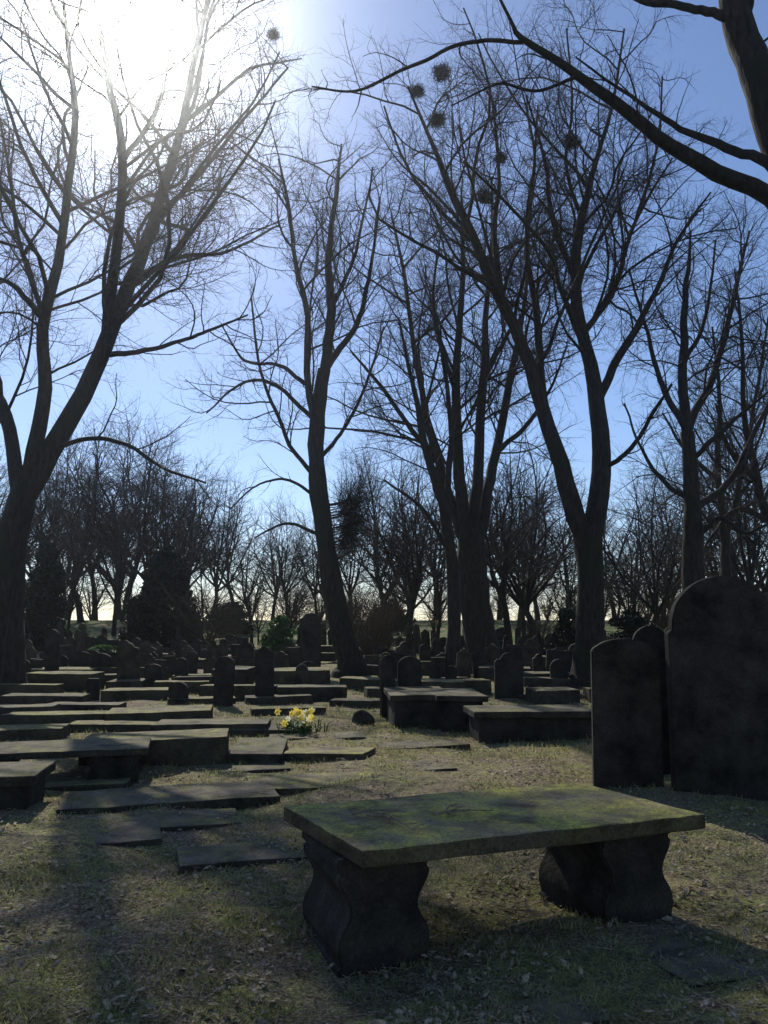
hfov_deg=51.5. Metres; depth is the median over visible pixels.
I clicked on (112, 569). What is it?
bare tree
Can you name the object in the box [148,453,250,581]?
bare tree
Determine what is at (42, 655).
headstone
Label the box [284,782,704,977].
table tomb
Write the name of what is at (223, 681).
headstone
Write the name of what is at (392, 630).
bare shrub
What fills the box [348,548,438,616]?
bare shrub
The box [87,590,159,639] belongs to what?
bare shrub
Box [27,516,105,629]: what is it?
bare tree
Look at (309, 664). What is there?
headstone
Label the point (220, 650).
headstone
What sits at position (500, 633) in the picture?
headstone
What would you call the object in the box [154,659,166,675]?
headstone
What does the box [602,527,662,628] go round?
bare tree
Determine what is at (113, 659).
headstone
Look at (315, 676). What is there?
ledger stone
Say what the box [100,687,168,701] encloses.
ledger stone
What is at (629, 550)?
bare tree
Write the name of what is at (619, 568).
bare tree
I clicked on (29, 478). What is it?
bare tree
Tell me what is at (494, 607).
bare shrub
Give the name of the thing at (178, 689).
headstone
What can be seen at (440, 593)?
bare tree
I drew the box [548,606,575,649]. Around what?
holly bush
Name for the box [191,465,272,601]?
bare tree
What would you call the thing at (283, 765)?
ledger stone
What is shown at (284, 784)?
ledger stone
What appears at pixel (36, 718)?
ledger stone
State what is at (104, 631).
headstone
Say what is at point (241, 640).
headstone
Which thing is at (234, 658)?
ledger stone
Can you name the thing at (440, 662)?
headstone
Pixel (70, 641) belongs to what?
headstone
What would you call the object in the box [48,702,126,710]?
ledger stone
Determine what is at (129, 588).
bare tree
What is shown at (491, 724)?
chest tomb
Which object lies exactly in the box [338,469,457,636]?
bare tree
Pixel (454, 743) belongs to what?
ledger stone
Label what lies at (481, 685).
ledger stone
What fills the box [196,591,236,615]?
bare shrub
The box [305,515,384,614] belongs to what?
bare tree
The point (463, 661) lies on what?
headstone
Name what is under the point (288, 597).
bare tree
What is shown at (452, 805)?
fallen twig
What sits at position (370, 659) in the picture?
ledger stone
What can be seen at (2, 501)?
bare tree
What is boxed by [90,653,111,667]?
headstone
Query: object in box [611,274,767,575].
bare tree
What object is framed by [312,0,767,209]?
bare tree
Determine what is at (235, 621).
bare shrub
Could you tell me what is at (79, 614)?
bare tree
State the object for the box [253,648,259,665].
headstone
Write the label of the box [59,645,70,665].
headstone
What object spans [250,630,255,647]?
obelisk monument
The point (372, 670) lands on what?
ledger stone
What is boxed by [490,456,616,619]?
bare tree
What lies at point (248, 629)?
holly bush
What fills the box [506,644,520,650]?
headstone
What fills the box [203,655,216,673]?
headstone
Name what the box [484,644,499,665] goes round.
headstone
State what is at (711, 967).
ledger stone
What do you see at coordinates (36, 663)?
headstone
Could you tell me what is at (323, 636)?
headstone
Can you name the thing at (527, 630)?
bare shrub
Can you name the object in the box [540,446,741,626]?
bare tree
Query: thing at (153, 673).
headstone
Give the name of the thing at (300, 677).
headstone
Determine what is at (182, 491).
bare tree
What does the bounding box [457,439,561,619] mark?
bare tree
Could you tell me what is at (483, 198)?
bird nest
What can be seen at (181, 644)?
headstone
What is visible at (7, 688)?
ledger stone
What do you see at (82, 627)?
headstone
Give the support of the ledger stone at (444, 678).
on the ground at (638, 934)
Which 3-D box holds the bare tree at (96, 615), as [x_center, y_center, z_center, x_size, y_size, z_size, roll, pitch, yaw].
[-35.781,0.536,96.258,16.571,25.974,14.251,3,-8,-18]
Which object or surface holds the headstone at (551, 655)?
on the ground at (638, 934)
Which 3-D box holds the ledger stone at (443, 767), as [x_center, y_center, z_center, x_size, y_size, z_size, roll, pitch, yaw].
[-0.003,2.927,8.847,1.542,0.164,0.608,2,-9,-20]
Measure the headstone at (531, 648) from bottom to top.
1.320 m
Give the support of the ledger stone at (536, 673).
on the ground at (638, 934)
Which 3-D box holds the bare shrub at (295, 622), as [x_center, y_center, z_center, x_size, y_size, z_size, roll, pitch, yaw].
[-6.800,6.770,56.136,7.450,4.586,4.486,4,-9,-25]
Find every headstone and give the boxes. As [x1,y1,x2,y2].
[25,640,32,648]
[25,646,36,660]
[26,660,30,672]
[29,658,43,668]
[40,652,44,666]
[44,629,59,670]
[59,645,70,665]
[59,655,68,666]
[63,636,75,653]
[65,629,72,636]
[69,651,90,666]
[74,630,81,651]
[77,649,91,652]
[78,623,85,649]
[85,635,89,649]
[86,637,95,649]
[87,678,99,700]
[89,650,98,656]
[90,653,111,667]
[95,635,107,644]
[101,628,106,636]
[106,640,119,650]
[111,652,115,666]
[116,642,140,678]
[118,640,128,648]
[130,638,141,646]
[136,642,151,666]
[145,664,161,686]
[150,642,162,659]
[152,651,158,658]
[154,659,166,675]
[163,656,174,676]
[166,652,175,660]
[168,681,188,698]
[174,658,187,674]
[175,640,187,658]
[181,645,193,658]
[186,651,198,672]
[192,639,202,656]
[200,642,210,655]
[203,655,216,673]
[213,643,227,659]
[213,656,234,706]
[219,639,226,646]
[225,634,236,644]
[231,644,239,655]
[236,642,253,665]
[238,638,248,643]
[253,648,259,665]
[255,646,273,695]
[274,651,289,667]
[279,644,293,653]
[287,647,299,666]
[294,664,307,684]
[300,613,320,666]
[302,661,315,666]
[321,623,326,644]
[328,628,333,645]
[378,652,389,676]
[379,655,394,717]
[391,652,410,677]
[395,641,414,656]
[397,656,421,686]
[413,624,421,653]
[419,644,430,659]
[420,650,433,660]
[421,629,429,645]
[429,664,440,677]
[431,657,445,676]
[432,638,439,656]
[436,654,446,661]
[440,637,446,646]
[440,642,443,651]
[445,665,456,678]
[456,649,471,678]
[460,635,463,649]
[472,652,486,678]
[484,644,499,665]
[494,652,523,698]
[495,628,505,640]
[499,640,509,649]
[501,647,520,659]
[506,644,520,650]
[515,627,520,642]
[516,638,526,651]
[522,638,540,670]
[532,654,545,670]
[544,633,551,649]
[545,649,564,670]
[550,659,567,677]
[551,631,561,648]
[553,647,567,650]
[564,650,571,671]
[590,638,663,787]
[633,626,670,774]
[664,576,767,800]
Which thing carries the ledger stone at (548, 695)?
on the ground at (638, 934)
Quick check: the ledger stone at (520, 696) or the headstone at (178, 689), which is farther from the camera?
the ledger stone at (520, 696)
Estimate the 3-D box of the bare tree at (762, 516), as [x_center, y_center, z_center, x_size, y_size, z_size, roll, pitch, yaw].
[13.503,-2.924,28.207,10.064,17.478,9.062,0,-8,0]
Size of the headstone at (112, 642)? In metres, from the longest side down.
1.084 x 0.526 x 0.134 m
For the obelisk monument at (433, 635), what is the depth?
36.93 m
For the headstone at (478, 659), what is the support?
on the ground at (638, 934)
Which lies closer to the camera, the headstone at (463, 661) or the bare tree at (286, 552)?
the headstone at (463, 661)
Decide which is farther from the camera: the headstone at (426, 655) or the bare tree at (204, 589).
the bare tree at (204, 589)
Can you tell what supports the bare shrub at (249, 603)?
on the ground at (638, 934)
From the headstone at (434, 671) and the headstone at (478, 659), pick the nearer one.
the headstone at (434, 671)
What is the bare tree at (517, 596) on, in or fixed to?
on the ground at (638, 934)
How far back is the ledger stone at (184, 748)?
9.05 m
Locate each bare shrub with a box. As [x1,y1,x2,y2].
[65,561,134,619]
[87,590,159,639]
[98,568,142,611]
[149,583,260,647]
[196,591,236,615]
[206,559,283,617]
[206,597,254,638]
[240,579,324,636]
[248,561,320,614]
[275,594,350,638]
[289,578,346,618]
[321,580,403,641]
[322,583,419,656]
[342,572,431,652]
[345,573,378,614]
[345,581,425,631]
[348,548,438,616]
[414,598,447,633]
[415,582,446,619]
[488,564,517,618]
[488,589,502,625]
[501,598,563,644]
[509,602,549,634]
[532,583,571,619]
[544,582,632,635]
[548,582,576,607]
[603,555,681,617]
[603,575,624,613]
[605,571,653,631]
[637,577,681,631]
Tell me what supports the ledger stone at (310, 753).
on the ground at (638, 934)
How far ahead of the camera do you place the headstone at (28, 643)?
31.05 m
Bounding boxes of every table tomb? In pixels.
[0,737,150,784]
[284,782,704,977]
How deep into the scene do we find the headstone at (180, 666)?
20.93 m
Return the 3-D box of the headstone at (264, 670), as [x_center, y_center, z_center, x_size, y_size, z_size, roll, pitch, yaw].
[-2.417,3.381,16.136,0.370,1.293,0.126,-3,-10,5]
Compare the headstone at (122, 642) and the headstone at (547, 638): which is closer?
the headstone at (122, 642)
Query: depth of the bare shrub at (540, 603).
83.95 m
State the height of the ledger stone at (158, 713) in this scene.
0.274 m
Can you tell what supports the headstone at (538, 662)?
on the ground at (638, 934)
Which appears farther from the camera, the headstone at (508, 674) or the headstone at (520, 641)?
the headstone at (520, 641)
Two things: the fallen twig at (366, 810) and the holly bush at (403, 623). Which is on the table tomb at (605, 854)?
the fallen twig at (366, 810)
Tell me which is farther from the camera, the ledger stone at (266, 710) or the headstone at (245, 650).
the headstone at (245, 650)
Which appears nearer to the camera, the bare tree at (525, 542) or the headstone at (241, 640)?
the headstone at (241, 640)
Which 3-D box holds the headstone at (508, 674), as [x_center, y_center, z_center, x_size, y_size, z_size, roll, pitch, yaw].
[2.647,3.564,16.914,0.612,1.156,0.138,1,-8,0]
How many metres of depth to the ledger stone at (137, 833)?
6.09 m
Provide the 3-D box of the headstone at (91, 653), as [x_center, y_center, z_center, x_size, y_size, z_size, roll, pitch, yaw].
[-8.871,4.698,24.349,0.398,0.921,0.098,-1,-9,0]
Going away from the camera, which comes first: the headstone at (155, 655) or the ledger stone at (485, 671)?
the ledger stone at (485, 671)
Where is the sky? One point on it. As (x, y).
(703, 46)
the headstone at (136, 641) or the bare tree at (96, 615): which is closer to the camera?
the headstone at (136, 641)
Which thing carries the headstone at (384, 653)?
on the ground at (638, 934)
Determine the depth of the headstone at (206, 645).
32.81 m
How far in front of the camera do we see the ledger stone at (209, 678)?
19.16 m
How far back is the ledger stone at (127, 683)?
19.52 m
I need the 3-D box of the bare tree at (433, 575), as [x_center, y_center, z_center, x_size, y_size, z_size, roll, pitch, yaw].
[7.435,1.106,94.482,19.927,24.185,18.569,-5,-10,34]
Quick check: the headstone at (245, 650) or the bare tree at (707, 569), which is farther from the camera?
the bare tree at (707, 569)
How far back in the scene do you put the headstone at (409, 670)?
14.21 m
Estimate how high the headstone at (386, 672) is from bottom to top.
1.215 m
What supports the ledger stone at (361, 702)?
on the ground at (638, 934)
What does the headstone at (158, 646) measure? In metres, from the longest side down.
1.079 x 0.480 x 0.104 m
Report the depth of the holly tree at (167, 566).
42.85 m
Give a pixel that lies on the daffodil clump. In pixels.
(305, 717)
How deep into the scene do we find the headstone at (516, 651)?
25.46 m
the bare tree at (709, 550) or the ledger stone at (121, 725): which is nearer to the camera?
the ledger stone at (121, 725)
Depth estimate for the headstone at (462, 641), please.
39.75 m
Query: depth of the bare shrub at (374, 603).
53.74 m
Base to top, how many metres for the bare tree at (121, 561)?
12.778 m
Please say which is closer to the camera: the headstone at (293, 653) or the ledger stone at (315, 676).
the ledger stone at (315, 676)
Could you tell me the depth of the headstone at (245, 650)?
25.56 m
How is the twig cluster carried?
attached to the bare tree at (350, 660)
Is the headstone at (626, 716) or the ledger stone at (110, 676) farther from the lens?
the ledger stone at (110, 676)
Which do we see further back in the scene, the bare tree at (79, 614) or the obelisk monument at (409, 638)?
the bare tree at (79, 614)
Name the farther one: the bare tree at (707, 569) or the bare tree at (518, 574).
the bare tree at (707, 569)
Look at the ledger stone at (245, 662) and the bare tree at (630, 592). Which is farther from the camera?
the bare tree at (630, 592)
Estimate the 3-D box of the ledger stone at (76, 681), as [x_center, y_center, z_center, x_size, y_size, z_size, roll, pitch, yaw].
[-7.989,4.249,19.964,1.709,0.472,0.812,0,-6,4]
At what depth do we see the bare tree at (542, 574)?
150.78 m
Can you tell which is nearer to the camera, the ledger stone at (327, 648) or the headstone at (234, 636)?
the ledger stone at (327, 648)
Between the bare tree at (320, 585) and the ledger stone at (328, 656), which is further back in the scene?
the bare tree at (320, 585)
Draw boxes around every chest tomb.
[0,760,55,809]
[383,686,449,729]
[425,688,487,732]
[463,704,590,743]
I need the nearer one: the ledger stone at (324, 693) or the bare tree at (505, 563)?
the ledger stone at (324, 693)
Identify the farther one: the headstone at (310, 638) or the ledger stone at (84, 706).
the headstone at (310, 638)
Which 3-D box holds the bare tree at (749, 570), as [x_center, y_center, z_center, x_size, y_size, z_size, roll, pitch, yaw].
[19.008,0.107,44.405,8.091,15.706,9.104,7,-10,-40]
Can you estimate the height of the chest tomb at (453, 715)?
0.624 m
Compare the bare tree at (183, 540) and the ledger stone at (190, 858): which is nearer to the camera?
the ledger stone at (190, 858)
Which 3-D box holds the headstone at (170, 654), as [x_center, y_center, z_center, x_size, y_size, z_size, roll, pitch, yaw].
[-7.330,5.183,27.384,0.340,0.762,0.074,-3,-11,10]
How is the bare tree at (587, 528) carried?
on the ground at (638, 934)
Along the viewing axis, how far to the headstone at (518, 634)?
43.31 m
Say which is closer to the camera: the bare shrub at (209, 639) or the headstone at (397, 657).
the headstone at (397, 657)
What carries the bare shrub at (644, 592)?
on the ground at (638, 934)
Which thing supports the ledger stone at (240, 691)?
on the ground at (638, 934)
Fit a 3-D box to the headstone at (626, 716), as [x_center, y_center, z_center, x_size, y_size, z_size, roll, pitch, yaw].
[2.437,2.082,8.019,0.677,1.612,0.137,-1,-6,8]
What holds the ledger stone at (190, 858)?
on the ground at (638, 934)
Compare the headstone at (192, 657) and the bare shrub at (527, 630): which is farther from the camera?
the bare shrub at (527, 630)
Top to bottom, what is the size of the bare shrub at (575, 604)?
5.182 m
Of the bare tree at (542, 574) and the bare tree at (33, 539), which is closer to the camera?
the bare tree at (33, 539)
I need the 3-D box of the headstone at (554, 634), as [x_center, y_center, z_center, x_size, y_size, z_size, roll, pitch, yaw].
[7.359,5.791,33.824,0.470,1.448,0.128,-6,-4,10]
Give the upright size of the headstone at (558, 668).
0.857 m
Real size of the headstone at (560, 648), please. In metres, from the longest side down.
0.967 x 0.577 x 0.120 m
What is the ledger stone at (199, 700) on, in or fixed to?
on the ground at (638, 934)
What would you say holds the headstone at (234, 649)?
on the ground at (638, 934)
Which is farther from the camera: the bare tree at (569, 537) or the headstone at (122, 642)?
the bare tree at (569, 537)
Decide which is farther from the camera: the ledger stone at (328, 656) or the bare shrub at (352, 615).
the bare shrub at (352, 615)
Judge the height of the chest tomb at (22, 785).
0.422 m
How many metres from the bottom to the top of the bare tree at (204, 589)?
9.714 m
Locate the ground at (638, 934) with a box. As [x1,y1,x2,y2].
[0,620,767,1023]
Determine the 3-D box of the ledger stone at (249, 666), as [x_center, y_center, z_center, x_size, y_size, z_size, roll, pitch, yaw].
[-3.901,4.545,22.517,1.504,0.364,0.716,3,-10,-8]
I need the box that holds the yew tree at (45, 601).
[24,540,68,650]
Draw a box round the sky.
[0,0,767,619]
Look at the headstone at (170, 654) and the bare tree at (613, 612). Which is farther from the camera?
the bare tree at (613, 612)
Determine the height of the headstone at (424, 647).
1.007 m
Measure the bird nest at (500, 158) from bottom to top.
0.465 m
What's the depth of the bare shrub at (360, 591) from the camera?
89.92 m
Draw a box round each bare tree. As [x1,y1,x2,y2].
[0,0,322,683]
[0,415,115,577]
[0,426,106,570]
[0,438,103,569]
[0,440,43,570]
[1,395,159,622]
[27,502,98,616]
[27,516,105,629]
[38,411,145,619]
[41,405,203,621]
[42,384,186,619]
[44,421,145,619]
[65,479,155,635]
[68,410,230,576]
[69,507,142,593]
[79,426,229,569]
[113,422,246,567]
[139,451,247,585]
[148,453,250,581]
[159,73,442,677]
[171,457,284,614]
[174,511,248,628]
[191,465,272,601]
[198,517,280,624]
[233,496,307,619]
[241,585,283,644]
[250,48,645,655]
[256,484,339,614]
[266,488,349,614]
[267,0,763,689]
[268,553,322,637]
[274,499,355,618]
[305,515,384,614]
[307,422,454,644]
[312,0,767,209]
[328,423,452,639]
[331,236,525,667]
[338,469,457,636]
[339,462,413,585]
[378,424,529,617]
[396,475,458,639]
[421,399,574,643]
[432,432,521,578]
[439,402,630,632]
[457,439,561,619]
[483,440,588,628]
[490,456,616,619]
[490,486,571,637]
[515,525,558,598]
[517,522,622,621]
[521,470,627,596]
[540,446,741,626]
[555,483,655,617]
[567,487,681,607]
[568,535,648,616]
[590,178,767,590]
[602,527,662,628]
[603,458,734,609]
[604,460,712,592]
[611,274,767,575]
[620,433,767,576]
[643,202,767,576]
[648,394,767,586]
[653,403,767,595]
[657,510,739,577]
[662,408,767,593]
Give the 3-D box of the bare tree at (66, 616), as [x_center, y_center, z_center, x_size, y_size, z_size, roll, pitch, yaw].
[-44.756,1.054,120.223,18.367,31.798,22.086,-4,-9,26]
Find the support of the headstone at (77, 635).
on the ground at (638, 934)
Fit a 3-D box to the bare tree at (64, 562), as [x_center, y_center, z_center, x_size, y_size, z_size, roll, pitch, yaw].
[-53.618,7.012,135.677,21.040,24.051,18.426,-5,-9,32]
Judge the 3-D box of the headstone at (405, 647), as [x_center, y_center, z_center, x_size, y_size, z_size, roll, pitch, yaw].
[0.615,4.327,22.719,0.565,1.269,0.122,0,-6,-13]
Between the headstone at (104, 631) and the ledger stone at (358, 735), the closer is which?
the ledger stone at (358, 735)
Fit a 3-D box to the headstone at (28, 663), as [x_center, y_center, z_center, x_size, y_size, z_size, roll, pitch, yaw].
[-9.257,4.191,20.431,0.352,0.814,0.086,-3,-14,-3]
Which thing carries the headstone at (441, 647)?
on the ground at (638, 934)
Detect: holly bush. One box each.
[204,601,256,635]
[361,602,415,636]
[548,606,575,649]
[605,610,654,640]
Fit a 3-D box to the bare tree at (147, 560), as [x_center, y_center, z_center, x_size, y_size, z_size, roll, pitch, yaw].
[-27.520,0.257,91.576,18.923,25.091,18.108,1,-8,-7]
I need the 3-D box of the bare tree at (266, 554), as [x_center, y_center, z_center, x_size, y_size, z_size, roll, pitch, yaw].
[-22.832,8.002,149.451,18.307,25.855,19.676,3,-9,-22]
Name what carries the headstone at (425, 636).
on the ground at (638, 934)
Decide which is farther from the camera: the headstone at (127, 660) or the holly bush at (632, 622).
the holly bush at (632, 622)
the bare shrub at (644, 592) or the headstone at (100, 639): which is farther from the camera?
the bare shrub at (644, 592)
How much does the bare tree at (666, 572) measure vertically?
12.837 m
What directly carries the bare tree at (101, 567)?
on the ground at (638, 934)
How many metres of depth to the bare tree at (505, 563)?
41.14 m
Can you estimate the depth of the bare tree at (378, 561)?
49.72 m
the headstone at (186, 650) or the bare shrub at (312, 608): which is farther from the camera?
the bare shrub at (312, 608)
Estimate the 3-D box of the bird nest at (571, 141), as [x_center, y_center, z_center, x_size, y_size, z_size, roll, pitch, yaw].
[5.443,-10.808,23.209,0.659,0.614,0.674,-4,-9,29]
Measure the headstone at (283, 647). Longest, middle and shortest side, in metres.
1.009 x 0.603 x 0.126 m
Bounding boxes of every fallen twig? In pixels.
[352,804,406,814]
[367,806,426,830]
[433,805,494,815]
[444,800,461,814]
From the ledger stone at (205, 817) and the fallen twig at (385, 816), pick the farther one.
the ledger stone at (205, 817)
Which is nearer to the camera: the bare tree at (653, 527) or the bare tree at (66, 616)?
the bare tree at (653, 527)
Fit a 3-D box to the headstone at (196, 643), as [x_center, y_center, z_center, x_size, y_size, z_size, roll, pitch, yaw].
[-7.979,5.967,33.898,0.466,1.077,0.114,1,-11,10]
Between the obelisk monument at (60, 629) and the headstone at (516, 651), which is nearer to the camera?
the headstone at (516, 651)
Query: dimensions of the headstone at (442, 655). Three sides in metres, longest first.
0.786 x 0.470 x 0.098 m
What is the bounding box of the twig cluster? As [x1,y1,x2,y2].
[322,441,404,565]
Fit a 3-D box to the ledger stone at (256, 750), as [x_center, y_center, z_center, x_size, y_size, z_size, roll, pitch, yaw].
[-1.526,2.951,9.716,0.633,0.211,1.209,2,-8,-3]
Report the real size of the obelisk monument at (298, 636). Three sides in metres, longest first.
1.466 x 0.567 x 0.564 m
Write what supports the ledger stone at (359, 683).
on the ground at (638, 934)
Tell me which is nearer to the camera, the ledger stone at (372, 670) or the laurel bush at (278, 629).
the ledger stone at (372, 670)
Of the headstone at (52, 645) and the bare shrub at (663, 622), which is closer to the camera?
the headstone at (52, 645)
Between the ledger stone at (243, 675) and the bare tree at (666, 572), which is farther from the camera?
the bare tree at (666, 572)
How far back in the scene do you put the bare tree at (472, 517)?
29.22 m
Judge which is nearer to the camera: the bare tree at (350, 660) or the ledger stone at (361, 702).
the ledger stone at (361, 702)
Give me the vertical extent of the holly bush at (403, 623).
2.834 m
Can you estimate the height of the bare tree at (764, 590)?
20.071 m
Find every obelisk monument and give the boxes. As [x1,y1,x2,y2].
[57,622,63,644]
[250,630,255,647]
[297,627,299,646]
[407,633,415,657]
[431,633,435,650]
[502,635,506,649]
[537,632,545,654]
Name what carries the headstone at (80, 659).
on the ground at (638, 934)
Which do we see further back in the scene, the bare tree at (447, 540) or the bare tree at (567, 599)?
the bare tree at (567, 599)
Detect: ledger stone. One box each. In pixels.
[0,683,63,695]
[0,693,89,704]
[0,703,59,714]
[0,711,107,725]
[0,723,70,740]
[22,819,161,846]
[28,671,104,691]
[31,667,99,671]
[45,775,131,791]
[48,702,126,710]
[56,779,279,814]
[70,720,156,732]
[77,808,239,831]
[78,728,228,766]
[100,667,168,679]
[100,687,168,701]
[104,704,212,720]
[105,673,116,682]
[105,678,149,688]
[150,718,270,730]
[154,680,208,694]
[163,648,170,652]
[167,696,235,704]
[171,673,210,679]
[172,676,213,683]
[175,839,307,874]
[176,659,203,668]
[188,760,291,773]
[199,684,278,700]
[211,667,253,683]
[227,738,286,763]
[228,655,236,665]
[228,725,298,736]
[235,666,254,679]
[239,659,252,665]
[245,694,311,704]
[246,771,384,794]
[250,705,325,716]
[268,731,365,740]
[274,667,330,684]
[276,685,346,701]
[283,746,375,761]
[312,760,457,770]
[321,645,334,651]
[321,652,335,661]
[330,698,379,708]
[339,676,396,690]
[363,655,380,664]
[364,687,379,697]
[365,665,377,675]
[376,738,470,749]
[395,679,465,687]
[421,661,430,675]
[422,677,468,678]
[455,678,491,694]
[478,665,530,679]
[518,692,524,698]
[523,671,570,677]
[523,677,569,686]
[525,687,579,704]
[582,687,590,702]
[638,925,754,987]
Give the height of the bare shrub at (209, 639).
4.090 m
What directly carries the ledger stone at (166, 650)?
on the ground at (638, 934)
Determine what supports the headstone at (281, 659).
on the ground at (638, 934)
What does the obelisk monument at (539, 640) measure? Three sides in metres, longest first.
1.243 x 0.481 x 0.478 m
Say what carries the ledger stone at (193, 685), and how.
on the ground at (638, 934)
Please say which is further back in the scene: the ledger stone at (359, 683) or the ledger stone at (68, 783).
the ledger stone at (359, 683)
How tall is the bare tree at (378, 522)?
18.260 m
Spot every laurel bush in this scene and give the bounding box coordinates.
[87,644,117,653]
[258,614,298,652]
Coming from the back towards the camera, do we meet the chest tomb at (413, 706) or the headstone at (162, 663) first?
the headstone at (162, 663)
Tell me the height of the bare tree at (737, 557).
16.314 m
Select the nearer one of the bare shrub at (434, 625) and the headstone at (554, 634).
the headstone at (554, 634)
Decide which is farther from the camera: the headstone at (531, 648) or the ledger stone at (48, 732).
the headstone at (531, 648)
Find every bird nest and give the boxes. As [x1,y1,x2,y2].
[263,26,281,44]
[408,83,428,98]
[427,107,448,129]
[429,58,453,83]
[477,188,494,205]
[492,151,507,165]
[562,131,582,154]
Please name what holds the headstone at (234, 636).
on the ground at (638, 934)
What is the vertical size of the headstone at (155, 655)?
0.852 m
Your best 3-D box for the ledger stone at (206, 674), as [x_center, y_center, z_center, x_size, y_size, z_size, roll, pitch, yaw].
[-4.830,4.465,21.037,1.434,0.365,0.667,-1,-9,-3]
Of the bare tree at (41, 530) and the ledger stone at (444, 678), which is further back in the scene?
the bare tree at (41, 530)
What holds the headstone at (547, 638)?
on the ground at (638, 934)
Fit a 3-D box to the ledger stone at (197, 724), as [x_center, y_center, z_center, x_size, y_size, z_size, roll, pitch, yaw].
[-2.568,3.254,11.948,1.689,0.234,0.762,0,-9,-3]
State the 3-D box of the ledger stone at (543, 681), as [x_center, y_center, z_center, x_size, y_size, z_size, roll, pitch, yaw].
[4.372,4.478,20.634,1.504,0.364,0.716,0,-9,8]
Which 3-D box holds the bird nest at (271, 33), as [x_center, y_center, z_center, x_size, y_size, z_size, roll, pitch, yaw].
[-3.385,-14.560,24.273,0.606,0.474,0.591,-2,-8,16]
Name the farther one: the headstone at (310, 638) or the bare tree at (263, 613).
the bare tree at (263, 613)
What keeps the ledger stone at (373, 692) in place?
on the ground at (638, 934)
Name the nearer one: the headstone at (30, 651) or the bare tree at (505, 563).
the headstone at (30, 651)
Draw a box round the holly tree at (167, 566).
[116,544,203,647]
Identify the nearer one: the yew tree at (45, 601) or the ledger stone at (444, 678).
the ledger stone at (444, 678)
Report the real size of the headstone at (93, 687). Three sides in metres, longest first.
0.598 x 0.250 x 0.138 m
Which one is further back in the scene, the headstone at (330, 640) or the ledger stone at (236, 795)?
the headstone at (330, 640)
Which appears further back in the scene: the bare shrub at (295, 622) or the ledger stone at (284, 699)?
the bare shrub at (295, 622)
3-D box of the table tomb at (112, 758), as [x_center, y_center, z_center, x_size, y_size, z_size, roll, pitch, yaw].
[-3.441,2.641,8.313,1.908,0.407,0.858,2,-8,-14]
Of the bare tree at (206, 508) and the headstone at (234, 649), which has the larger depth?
the bare tree at (206, 508)
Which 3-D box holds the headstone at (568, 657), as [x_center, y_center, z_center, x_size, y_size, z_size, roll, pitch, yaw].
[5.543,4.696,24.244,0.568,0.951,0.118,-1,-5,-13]
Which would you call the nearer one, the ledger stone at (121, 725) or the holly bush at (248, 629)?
the ledger stone at (121, 725)
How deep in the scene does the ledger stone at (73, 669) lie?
21.74 m
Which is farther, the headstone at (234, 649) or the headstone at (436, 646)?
the headstone at (436, 646)
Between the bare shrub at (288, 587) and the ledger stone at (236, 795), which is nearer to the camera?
the ledger stone at (236, 795)
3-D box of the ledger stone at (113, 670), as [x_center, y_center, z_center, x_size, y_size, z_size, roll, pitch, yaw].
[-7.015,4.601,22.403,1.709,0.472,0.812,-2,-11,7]
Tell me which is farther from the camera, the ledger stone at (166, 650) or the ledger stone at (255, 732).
the ledger stone at (166, 650)
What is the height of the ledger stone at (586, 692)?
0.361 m
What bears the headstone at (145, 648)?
on the ground at (638, 934)
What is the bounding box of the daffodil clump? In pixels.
[274,707,331,734]
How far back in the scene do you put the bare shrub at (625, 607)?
53.77 m
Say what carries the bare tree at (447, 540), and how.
on the ground at (638, 934)
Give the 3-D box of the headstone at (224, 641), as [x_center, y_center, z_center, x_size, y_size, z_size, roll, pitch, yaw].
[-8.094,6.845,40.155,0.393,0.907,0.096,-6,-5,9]
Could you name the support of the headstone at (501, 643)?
on the ground at (638, 934)
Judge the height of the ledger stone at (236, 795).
0.212 m
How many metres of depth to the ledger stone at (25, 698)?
15.43 m
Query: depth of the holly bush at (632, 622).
41.03 m
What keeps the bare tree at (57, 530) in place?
on the ground at (638, 934)
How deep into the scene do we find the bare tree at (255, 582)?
71.94 m
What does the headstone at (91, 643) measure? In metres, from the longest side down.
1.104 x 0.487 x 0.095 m
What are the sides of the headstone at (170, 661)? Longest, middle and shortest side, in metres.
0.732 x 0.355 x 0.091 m
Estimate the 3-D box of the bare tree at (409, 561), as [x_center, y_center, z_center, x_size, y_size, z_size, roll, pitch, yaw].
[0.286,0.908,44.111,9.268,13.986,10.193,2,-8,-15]
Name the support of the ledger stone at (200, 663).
on the ground at (638, 934)
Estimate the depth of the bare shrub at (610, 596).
98.89 m
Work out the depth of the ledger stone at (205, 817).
6.59 m
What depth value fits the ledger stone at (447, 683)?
17.84 m
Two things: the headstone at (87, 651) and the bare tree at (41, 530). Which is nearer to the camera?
the headstone at (87, 651)

